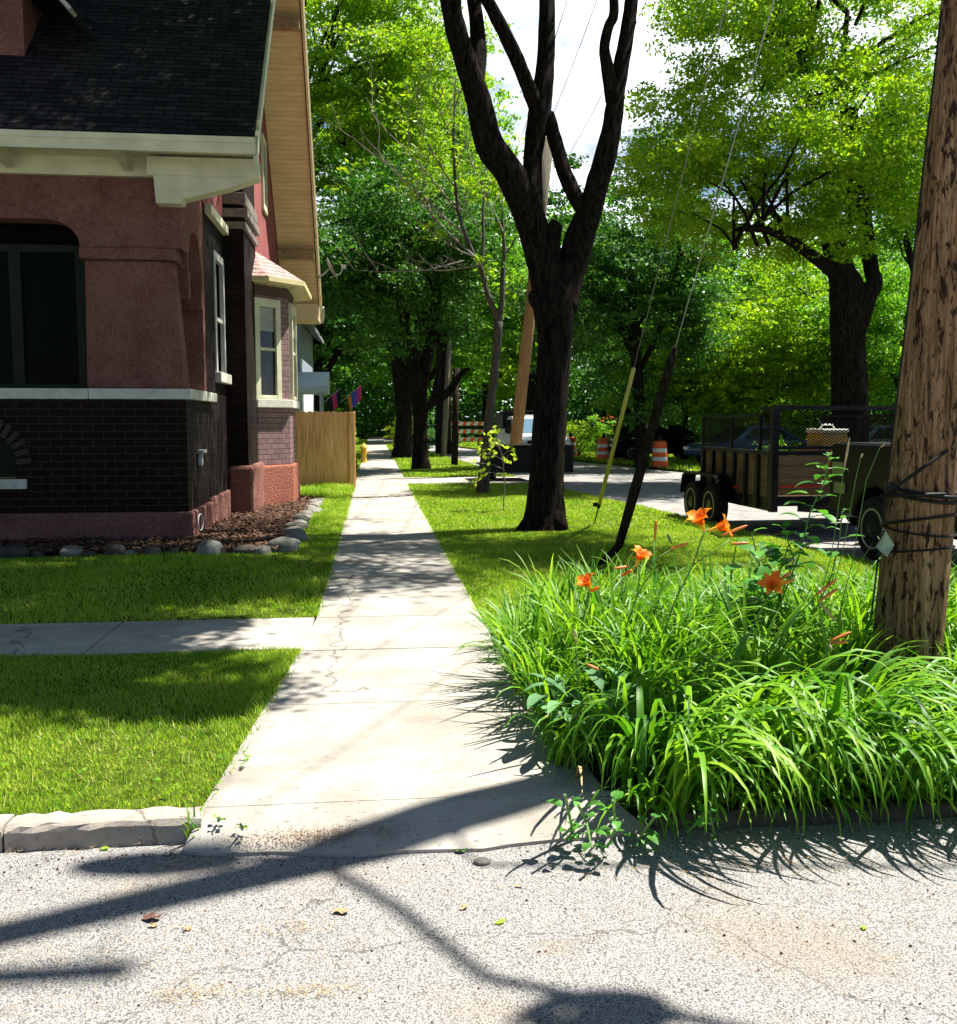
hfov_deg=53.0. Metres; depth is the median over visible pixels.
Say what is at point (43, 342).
porch window frame
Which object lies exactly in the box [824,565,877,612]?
daylily plant
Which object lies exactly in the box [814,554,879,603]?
daylily plant
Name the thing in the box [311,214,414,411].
roadside tree
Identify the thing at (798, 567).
daylily plant
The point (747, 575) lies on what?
daylily plant
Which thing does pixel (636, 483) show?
guy wire
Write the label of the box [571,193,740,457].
roadside tree
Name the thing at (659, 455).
construction barrel
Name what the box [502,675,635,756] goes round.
daylily plant
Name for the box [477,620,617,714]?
daylily plant
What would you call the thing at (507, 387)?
roadside tree
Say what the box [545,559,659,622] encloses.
daylily plant
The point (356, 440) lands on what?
shrub
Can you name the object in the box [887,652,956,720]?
daylily plant
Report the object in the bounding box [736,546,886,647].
daylily plant
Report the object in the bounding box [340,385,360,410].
porch flag
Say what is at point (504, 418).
dump truck
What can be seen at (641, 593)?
daylily plant
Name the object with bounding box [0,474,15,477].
window frame
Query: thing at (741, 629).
daylily plant
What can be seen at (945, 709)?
daylily plant
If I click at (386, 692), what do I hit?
sidewalk
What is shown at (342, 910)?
fallen leaf
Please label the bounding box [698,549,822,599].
daylily plant
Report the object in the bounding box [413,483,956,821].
lawn
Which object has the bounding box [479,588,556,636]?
daylily plant
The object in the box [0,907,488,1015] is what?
grass clippings
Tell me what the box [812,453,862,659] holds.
grass seed stalk
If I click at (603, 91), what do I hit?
overhead wire
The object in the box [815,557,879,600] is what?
daylily plant
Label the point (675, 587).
daylily plant
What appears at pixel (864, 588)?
daylily plant
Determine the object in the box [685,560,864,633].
daylily plant
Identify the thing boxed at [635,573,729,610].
daylily plant
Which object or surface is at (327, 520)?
grass
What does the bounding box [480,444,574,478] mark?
box trailer
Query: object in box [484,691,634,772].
daylily plant
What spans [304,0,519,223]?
tall bright tree
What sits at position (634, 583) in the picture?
daylily plant
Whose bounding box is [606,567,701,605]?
daylily plant
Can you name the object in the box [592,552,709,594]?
daylily plant
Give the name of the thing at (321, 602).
edge grass
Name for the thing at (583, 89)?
sky
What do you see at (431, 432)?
shrub
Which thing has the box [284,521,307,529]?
border stone
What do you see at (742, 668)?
iris plant
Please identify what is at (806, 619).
daylily plant
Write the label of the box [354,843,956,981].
grass clippings
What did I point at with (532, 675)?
leafy plant
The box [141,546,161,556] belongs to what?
border stone
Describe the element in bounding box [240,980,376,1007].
grass clippings
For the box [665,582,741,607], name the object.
daylily plant
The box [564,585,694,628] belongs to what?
daylily plant
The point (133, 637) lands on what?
front walk
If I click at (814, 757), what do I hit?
daylily plant
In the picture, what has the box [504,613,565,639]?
daylily plant
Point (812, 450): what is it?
wooden crate
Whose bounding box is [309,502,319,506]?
border stone
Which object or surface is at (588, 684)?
daylily plant
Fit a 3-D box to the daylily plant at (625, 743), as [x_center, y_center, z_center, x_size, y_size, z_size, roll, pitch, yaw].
[0.784,0.953,3.983,1.155,0.553,0.779,1,5,5]
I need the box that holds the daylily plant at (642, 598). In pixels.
[602,570,715,622]
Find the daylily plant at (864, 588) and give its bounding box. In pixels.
[837,572,877,598]
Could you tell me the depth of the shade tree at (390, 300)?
29.53 m
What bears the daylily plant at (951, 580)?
on the bed soil
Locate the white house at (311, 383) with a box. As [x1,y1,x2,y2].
[295,324,329,454]
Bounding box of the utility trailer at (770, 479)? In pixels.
[680,406,894,524]
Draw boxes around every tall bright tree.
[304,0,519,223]
[316,51,527,453]
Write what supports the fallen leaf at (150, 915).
on the cross street at (620, 981)
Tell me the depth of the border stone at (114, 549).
11.44 m
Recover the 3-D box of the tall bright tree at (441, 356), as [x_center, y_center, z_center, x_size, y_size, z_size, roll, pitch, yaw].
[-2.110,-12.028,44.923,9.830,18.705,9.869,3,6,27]
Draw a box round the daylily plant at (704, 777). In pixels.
[551,667,840,832]
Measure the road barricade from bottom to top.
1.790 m
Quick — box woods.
[323,211,894,439]
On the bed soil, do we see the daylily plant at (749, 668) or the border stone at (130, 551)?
the daylily plant at (749, 668)
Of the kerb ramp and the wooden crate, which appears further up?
the wooden crate
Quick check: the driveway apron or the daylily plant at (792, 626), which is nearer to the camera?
the daylily plant at (792, 626)
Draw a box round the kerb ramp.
[181,791,650,856]
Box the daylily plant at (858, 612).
[787,558,956,672]
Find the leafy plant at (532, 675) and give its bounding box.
[491,612,566,724]
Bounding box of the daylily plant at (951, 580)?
[829,537,956,621]
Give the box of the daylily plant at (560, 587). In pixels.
[535,563,600,607]
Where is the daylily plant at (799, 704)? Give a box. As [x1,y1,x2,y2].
[614,633,913,794]
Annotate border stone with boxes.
[0,544,30,558]
[30,550,45,556]
[59,545,84,556]
[82,550,97,556]
[104,544,126,555]
[125,549,135,555]
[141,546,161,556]
[168,548,180,554]
[195,539,222,555]
[220,548,227,554]
[226,544,256,553]
[253,545,270,554]
[267,537,298,551]
[279,528,305,536]
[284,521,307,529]
[284,526,302,529]
[285,533,309,541]
[292,513,308,521]
[300,510,313,514]
[304,507,322,510]
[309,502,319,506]
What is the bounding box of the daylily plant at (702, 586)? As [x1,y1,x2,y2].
[684,572,740,595]
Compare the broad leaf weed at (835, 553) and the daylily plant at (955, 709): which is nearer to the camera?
the daylily plant at (955, 709)
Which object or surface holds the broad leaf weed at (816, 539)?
on the bed soil
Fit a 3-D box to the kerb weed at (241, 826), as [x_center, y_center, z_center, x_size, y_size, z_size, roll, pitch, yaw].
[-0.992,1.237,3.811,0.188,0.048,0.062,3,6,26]
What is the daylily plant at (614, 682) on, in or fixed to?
on the bed soil
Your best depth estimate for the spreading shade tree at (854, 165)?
23.95 m
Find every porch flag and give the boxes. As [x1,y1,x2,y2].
[320,388,340,411]
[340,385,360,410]
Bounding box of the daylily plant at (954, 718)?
[863,696,956,781]
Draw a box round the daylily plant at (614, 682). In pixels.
[574,634,760,756]
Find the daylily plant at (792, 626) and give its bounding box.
[703,577,851,678]
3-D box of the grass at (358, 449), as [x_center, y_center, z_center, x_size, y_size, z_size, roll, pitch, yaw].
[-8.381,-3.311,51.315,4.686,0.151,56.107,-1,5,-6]
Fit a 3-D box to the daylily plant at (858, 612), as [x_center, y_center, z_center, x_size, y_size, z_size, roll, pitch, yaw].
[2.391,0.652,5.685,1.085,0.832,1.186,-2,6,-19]
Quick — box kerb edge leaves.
[589,740,956,842]
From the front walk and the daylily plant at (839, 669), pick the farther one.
the front walk
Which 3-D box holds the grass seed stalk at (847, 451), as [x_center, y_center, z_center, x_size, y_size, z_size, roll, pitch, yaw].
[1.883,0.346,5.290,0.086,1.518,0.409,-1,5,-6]
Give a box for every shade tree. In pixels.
[313,144,528,468]
[607,0,940,441]
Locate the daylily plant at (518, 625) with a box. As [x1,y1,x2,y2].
[455,583,582,668]
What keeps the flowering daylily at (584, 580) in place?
on the bed soil
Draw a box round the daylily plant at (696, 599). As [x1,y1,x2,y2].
[617,573,791,652]
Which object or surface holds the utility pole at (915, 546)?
on the lawn at (632, 810)
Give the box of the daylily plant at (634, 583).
[559,560,675,599]
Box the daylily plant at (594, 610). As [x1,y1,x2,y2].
[507,576,686,689]
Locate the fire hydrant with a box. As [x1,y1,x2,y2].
[359,443,367,462]
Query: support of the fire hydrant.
on the sidewalk
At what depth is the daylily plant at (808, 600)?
5.70 m
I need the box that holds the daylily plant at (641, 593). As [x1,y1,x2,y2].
[564,556,675,606]
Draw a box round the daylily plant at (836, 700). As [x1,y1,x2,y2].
[747,648,956,817]
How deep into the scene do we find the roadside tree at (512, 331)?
50.53 m
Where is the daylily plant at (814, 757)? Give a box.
[693,672,947,816]
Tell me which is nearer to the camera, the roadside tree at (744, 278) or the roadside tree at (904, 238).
the roadside tree at (904, 238)
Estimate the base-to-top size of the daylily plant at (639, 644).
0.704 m
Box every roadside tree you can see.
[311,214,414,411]
[321,338,359,386]
[325,302,518,442]
[428,194,637,409]
[431,309,574,439]
[510,121,750,466]
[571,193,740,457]
[577,191,757,423]
[588,278,776,460]
[641,215,904,439]
[722,210,913,421]
[776,223,913,437]
[821,15,938,272]
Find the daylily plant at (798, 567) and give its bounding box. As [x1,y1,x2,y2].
[744,543,831,587]
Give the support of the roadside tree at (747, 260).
on the lawn at (625, 465)
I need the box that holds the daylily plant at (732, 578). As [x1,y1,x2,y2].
[681,562,776,597]
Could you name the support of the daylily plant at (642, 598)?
on the bed soil
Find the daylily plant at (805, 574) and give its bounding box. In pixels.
[739,557,855,598]
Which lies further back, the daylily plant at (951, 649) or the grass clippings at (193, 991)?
the daylily plant at (951, 649)
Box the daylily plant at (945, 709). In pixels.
[917,678,956,758]
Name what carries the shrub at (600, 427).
on the lawn at (625, 465)
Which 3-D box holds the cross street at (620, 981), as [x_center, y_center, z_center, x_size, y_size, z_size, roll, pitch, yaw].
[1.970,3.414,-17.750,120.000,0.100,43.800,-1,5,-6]
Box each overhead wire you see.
[515,0,567,151]
[554,0,596,110]
[567,155,873,200]
[569,0,646,153]
[671,277,884,300]
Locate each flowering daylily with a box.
[567,629,598,711]
[573,572,598,648]
[613,545,651,660]
[645,508,747,658]
[746,570,793,640]
[766,578,837,671]
[815,632,850,696]
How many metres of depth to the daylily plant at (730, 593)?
6.15 m
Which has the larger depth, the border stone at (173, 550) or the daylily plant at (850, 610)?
the border stone at (173, 550)
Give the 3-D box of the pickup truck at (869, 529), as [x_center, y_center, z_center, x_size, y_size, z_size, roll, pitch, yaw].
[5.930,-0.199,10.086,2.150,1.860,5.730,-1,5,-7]
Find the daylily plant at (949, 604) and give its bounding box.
[852,564,956,615]
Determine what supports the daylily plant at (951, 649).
on the bed soil
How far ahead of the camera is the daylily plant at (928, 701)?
4.66 m
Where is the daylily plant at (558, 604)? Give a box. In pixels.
[476,544,672,663]
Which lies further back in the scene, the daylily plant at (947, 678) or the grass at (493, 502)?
the grass at (493, 502)
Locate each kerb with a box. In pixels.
[0,805,206,852]
[647,793,956,829]
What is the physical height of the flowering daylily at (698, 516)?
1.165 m
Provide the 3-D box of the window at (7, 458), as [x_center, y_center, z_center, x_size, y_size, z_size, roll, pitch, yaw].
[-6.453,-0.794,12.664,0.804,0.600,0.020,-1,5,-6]
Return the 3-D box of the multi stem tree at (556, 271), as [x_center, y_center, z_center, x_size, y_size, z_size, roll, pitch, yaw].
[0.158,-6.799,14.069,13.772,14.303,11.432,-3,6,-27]
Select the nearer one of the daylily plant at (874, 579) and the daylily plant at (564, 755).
the daylily plant at (564, 755)
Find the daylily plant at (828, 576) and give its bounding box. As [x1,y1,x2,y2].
[774,560,878,596]
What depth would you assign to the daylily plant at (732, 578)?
7.28 m
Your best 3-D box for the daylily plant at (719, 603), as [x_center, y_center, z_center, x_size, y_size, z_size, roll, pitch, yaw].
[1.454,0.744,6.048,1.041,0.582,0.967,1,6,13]
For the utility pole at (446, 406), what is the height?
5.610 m
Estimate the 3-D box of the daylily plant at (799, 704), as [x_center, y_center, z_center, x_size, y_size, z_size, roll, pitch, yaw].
[1.351,0.915,4.182,1.213,0.592,1.009,-4,7,-40]
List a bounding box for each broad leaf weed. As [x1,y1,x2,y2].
[708,527,812,641]
[756,452,847,620]
[793,508,862,612]
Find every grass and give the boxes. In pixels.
[0,534,339,623]
[3,655,253,808]
[195,484,585,799]
[300,481,356,497]
[304,491,352,536]
[331,440,367,478]
[408,482,717,529]
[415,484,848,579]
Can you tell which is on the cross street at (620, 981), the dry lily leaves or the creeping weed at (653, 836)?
the creeping weed at (653, 836)
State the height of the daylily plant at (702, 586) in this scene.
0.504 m
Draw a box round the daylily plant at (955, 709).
[911,680,956,730]
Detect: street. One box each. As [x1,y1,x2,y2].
[0,817,956,1023]
[371,436,956,580]
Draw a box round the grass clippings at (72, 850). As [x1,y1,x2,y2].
[7,842,172,855]
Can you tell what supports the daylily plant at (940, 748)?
on the bed soil
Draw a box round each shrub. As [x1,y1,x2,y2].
[337,429,358,450]
[383,416,426,445]
[389,440,432,454]
[427,427,480,441]
[566,420,612,455]
[572,414,616,451]
[593,426,633,443]
[749,435,800,455]
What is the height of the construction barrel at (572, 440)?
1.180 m
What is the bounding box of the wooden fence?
[295,411,355,487]
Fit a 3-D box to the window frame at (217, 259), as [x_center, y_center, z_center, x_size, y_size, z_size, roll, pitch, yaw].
[-4.228,-3.194,15.522,0.116,1.890,1.000,-1,5,-6]
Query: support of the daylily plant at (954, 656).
on the bed soil
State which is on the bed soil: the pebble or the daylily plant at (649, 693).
the daylily plant at (649, 693)
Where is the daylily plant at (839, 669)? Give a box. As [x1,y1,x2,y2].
[714,654,952,776]
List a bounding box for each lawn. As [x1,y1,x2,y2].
[0,433,367,817]
[375,434,804,472]
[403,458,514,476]
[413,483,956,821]
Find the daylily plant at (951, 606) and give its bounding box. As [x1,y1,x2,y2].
[805,565,956,653]
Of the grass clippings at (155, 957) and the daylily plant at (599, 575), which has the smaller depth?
the grass clippings at (155, 957)
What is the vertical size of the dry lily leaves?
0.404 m
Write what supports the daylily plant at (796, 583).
on the bed soil
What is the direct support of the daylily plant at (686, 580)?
on the bed soil
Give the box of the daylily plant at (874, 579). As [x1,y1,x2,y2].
[842,563,956,599]
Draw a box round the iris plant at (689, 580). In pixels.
[558,533,754,613]
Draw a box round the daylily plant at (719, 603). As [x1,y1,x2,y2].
[642,576,775,629]
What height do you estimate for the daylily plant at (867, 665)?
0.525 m
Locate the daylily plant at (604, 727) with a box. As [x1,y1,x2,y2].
[534,677,705,772]
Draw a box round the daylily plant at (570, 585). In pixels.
[502,562,630,652]
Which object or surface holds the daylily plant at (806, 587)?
on the bed soil
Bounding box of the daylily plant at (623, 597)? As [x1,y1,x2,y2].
[522,548,702,639]
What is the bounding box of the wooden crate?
[795,449,831,455]
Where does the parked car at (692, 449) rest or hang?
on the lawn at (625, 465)
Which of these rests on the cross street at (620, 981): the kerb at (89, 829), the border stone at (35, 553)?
the kerb at (89, 829)
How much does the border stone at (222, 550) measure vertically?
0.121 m
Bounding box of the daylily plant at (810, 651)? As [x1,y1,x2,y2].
[751,615,884,699]
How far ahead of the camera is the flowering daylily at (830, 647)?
4.47 m
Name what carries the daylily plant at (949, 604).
on the bed soil
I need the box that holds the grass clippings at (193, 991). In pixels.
[148,975,240,1007]
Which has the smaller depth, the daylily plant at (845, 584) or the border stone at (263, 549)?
the daylily plant at (845, 584)
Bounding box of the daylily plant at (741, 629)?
[641,581,796,702]
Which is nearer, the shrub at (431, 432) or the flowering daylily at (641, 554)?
the flowering daylily at (641, 554)
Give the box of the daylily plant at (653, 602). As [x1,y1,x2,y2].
[570,585,718,632]
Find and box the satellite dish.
[317,258,345,278]
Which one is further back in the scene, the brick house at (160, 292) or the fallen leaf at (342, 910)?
the brick house at (160, 292)
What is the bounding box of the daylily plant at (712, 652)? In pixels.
[604,593,798,722]
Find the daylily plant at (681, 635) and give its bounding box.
[595,585,778,692]
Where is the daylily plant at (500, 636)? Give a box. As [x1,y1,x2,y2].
[465,597,528,647]
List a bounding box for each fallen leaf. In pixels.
[143,911,161,918]
[332,908,348,913]
[495,918,505,923]
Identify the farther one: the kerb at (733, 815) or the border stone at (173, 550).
the border stone at (173, 550)
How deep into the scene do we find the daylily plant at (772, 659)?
5.15 m
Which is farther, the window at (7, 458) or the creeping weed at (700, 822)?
the window at (7, 458)
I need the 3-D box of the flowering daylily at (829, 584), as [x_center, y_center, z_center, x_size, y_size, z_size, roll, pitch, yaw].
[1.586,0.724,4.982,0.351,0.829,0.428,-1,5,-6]
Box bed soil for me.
[498,632,956,796]
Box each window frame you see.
[0,244,88,388]
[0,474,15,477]
[213,249,226,373]
[254,297,281,398]
[260,132,267,215]
[288,303,297,400]
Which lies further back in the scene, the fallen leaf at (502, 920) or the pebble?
the pebble
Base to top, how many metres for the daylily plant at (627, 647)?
0.841 m
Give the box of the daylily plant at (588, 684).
[510,633,667,724]
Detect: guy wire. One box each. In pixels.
[593,0,726,523]
[593,0,774,566]
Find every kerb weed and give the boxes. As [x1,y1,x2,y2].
[173,793,204,839]
[213,814,248,830]
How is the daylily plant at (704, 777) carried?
on the bed soil
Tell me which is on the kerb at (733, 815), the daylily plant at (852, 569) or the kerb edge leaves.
the kerb edge leaves
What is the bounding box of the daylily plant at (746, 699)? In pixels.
[619,654,836,754]
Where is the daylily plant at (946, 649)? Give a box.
[854,608,956,664]
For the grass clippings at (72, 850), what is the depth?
3.76 m
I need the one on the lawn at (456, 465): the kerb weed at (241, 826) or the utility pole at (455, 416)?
the utility pole at (455, 416)
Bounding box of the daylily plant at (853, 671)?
[752,605,949,713]
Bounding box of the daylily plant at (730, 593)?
[652,554,836,633]
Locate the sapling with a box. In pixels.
[470,425,516,509]
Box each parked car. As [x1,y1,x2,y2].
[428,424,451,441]
[609,425,707,459]
[683,425,806,462]
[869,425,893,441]
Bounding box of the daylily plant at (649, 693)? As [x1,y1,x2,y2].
[560,652,794,768]
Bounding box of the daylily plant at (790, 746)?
[690,674,896,775]
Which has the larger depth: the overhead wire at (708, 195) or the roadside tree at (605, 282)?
the roadside tree at (605, 282)
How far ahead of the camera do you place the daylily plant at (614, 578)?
6.74 m
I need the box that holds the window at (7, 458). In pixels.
[0,437,15,473]
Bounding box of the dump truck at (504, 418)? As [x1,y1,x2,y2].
[496,410,569,443]
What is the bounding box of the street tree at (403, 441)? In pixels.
[312,54,524,457]
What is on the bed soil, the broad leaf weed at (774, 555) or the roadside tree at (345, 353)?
the broad leaf weed at (774, 555)
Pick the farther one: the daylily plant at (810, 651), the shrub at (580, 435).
the shrub at (580, 435)
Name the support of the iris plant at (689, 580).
on the bed soil
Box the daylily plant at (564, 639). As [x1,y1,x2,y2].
[482,581,637,699]
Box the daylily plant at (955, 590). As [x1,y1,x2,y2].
[828,575,956,651]
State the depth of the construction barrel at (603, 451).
39.69 m
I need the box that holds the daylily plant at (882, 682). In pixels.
[810,657,956,752]
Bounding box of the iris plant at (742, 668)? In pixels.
[734,578,841,744]
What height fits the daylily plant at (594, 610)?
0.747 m
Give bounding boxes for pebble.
[473,857,490,865]
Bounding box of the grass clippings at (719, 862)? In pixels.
[237,841,949,891]
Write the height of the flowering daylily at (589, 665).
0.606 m
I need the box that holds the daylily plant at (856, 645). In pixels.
[763,578,956,674]
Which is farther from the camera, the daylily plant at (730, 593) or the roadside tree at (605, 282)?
the roadside tree at (605, 282)
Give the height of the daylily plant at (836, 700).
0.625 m
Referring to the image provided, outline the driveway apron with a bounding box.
[404,477,528,483]
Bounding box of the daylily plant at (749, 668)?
[667,601,863,704]
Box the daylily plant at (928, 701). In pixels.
[856,666,956,742]
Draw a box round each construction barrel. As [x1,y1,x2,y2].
[569,433,576,457]
[596,433,609,459]
[649,436,667,469]
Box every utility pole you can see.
[440,330,452,456]
[451,368,458,464]
[510,137,551,443]
[870,0,956,716]
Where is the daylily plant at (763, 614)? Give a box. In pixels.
[682,594,815,644]
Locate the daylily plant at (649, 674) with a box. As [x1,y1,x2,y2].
[556,586,754,713]
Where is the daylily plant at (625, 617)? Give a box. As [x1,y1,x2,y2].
[553,567,738,649]
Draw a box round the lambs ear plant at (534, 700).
[519,663,635,743]
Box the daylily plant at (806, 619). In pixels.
[709,568,879,691]
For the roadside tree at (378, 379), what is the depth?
70.48 m
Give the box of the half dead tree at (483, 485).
[323,6,527,492]
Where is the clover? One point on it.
(156, 778)
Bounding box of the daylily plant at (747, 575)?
[707,557,822,597]
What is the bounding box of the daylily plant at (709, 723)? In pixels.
[578,681,851,810]
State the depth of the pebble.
3.65 m
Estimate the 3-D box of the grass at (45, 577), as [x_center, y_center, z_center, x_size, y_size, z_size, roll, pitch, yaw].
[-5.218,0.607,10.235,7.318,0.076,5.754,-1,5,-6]
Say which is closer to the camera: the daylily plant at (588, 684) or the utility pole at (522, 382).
the daylily plant at (588, 684)
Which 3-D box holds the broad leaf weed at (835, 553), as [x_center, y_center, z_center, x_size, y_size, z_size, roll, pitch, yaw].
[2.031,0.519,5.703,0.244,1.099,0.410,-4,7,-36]
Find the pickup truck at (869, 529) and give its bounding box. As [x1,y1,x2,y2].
[829,442,956,560]
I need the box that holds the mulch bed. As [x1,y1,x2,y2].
[0,496,311,555]
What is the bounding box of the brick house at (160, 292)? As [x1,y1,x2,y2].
[0,0,324,540]
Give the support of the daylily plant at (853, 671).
on the bed soil
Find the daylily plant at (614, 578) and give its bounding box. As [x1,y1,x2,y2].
[526,569,647,613]
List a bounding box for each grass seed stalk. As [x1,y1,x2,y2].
[802,437,849,663]
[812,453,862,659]
[831,443,884,644]
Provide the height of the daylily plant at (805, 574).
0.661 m
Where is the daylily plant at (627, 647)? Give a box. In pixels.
[521,554,720,694]
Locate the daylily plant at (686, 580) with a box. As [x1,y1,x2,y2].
[635,561,739,601]
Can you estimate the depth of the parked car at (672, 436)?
39.78 m
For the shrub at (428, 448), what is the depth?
43.79 m
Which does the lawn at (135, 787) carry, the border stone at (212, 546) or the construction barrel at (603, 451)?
the border stone at (212, 546)
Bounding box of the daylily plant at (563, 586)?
[492,552,622,619]
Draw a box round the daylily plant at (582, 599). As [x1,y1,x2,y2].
[524,558,631,608]
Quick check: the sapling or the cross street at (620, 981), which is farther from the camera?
the sapling
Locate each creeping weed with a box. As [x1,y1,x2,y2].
[547,790,661,851]
[682,804,722,840]
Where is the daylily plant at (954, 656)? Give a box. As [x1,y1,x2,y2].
[869,602,956,681]
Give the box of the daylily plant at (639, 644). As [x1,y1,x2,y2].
[568,580,767,710]
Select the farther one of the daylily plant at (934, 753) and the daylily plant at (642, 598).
the daylily plant at (642, 598)
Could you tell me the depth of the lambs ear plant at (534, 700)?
4.71 m
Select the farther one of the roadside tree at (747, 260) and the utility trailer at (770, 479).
the roadside tree at (747, 260)
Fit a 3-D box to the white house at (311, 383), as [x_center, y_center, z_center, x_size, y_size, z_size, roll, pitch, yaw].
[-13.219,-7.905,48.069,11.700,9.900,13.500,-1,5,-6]
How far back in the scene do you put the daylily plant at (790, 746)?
4.18 m
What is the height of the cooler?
0.342 m
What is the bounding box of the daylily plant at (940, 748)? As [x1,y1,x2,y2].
[917,727,956,770]
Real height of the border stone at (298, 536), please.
0.174 m
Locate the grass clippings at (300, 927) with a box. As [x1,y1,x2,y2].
[248,915,339,946]
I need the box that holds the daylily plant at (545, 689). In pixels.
[480,618,636,729]
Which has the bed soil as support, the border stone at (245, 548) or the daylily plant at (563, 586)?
the daylily plant at (563, 586)
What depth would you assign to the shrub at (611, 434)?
41.52 m
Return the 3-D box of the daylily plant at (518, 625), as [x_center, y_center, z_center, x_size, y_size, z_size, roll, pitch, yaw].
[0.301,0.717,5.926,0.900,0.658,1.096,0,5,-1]
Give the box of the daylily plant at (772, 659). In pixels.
[655,567,874,698]
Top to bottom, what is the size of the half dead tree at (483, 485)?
10.774 m
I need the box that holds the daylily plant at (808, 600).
[698,549,862,677]
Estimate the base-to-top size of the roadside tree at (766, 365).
9.398 m
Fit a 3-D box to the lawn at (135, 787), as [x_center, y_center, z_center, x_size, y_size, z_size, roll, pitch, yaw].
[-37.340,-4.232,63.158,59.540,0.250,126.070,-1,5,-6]
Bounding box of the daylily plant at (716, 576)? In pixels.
[672,553,781,596]
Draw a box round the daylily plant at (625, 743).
[534,676,784,800]
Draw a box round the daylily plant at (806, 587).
[745,556,870,634]
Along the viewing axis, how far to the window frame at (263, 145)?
21.72 m
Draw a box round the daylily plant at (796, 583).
[721,558,848,616]
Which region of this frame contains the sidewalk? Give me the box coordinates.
[204,437,603,807]
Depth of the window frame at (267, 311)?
17.82 m
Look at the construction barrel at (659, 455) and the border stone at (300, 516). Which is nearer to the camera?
the border stone at (300, 516)
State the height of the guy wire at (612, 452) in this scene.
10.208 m
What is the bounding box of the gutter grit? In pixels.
[1,817,955,1023]
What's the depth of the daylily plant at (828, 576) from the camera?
7.23 m
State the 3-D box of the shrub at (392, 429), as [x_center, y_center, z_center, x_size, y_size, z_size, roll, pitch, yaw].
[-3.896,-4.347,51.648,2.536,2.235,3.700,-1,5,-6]
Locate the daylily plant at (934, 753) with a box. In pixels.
[788,682,956,810]
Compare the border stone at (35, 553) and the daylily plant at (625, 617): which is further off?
the border stone at (35, 553)
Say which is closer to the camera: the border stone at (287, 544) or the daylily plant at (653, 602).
the daylily plant at (653, 602)
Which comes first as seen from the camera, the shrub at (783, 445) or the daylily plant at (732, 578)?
the daylily plant at (732, 578)
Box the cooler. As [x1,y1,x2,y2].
[806,424,848,445]
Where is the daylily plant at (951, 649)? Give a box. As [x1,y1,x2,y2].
[936,634,956,668]
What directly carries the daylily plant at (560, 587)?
on the bed soil
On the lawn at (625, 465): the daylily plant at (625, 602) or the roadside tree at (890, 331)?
the roadside tree at (890, 331)
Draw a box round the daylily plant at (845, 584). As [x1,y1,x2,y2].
[794,568,872,608]
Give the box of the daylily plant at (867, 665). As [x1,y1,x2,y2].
[808,632,953,697]
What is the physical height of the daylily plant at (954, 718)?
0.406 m
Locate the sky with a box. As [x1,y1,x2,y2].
[305,0,939,417]
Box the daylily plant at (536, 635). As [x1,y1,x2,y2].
[454,575,604,696]
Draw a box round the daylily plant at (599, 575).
[543,547,670,593]
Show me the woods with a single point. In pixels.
(377, 415)
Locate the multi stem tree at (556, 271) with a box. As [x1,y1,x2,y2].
[440,0,637,531]
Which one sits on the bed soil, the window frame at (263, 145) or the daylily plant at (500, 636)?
the daylily plant at (500, 636)
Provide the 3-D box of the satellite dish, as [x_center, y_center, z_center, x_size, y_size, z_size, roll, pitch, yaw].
[-3.946,-6.549,25.824,0.523,0.575,0.623,5,8,44]
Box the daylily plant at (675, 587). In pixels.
[644,569,754,618]
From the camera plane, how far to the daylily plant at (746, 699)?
4.59 m
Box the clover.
[0,655,265,792]
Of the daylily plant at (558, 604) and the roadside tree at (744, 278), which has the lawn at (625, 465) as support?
the roadside tree at (744, 278)
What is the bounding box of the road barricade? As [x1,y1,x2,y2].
[451,420,483,445]
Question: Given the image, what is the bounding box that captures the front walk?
[0,617,313,657]
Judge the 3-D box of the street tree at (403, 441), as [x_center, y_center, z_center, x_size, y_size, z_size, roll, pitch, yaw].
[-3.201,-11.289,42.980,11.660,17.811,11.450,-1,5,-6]
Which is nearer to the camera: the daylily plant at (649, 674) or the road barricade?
the daylily plant at (649, 674)
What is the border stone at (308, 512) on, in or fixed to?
on the lawn at (135, 787)
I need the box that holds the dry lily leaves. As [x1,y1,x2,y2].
[536,643,956,799]
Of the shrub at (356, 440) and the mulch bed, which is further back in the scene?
the shrub at (356, 440)
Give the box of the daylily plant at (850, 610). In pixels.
[794,571,955,632]

